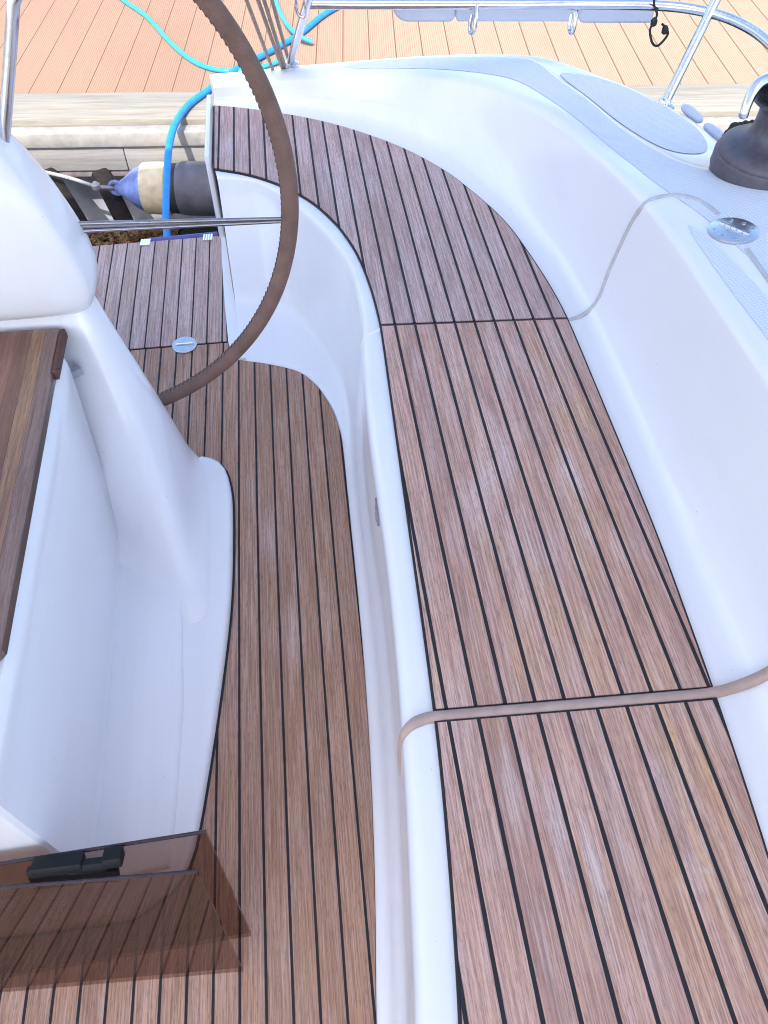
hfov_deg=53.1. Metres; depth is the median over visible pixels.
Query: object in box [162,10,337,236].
blue hose
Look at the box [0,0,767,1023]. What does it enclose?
sailboat
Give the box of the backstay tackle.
[245,0,287,69]
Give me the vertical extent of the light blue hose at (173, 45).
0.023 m
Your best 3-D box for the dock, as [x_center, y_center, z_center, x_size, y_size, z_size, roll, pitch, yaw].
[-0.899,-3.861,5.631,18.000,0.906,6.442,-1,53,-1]
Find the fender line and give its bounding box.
[45,170,114,190]
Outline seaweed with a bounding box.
[87,219,180,245]
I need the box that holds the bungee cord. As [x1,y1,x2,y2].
[649,0,668,46]
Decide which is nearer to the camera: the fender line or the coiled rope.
the coiled rope
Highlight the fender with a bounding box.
[108,161,214,215]
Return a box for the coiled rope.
[722,119,753,135]
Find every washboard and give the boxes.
[0,830,205,889]
[0,869,197,889]
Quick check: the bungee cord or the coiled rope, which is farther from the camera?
the bungee cord
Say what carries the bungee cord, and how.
hanging from the sailboat
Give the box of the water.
[178,226,226,240]
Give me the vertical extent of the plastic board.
0.199 m
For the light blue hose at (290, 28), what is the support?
on the dock
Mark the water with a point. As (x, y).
(183, 231)
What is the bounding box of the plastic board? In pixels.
[393,10,653,22]
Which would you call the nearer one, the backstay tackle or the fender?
the backstay tackle
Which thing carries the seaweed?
on the water
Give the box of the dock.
[0,0,767,231]
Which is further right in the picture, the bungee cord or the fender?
the bungee cord
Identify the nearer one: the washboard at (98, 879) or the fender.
the washboard at (98, 879)
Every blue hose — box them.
[120,0,284,72]
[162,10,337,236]
[274,0,312,43]
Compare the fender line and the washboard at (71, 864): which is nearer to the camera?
the washboard at (71, 864)

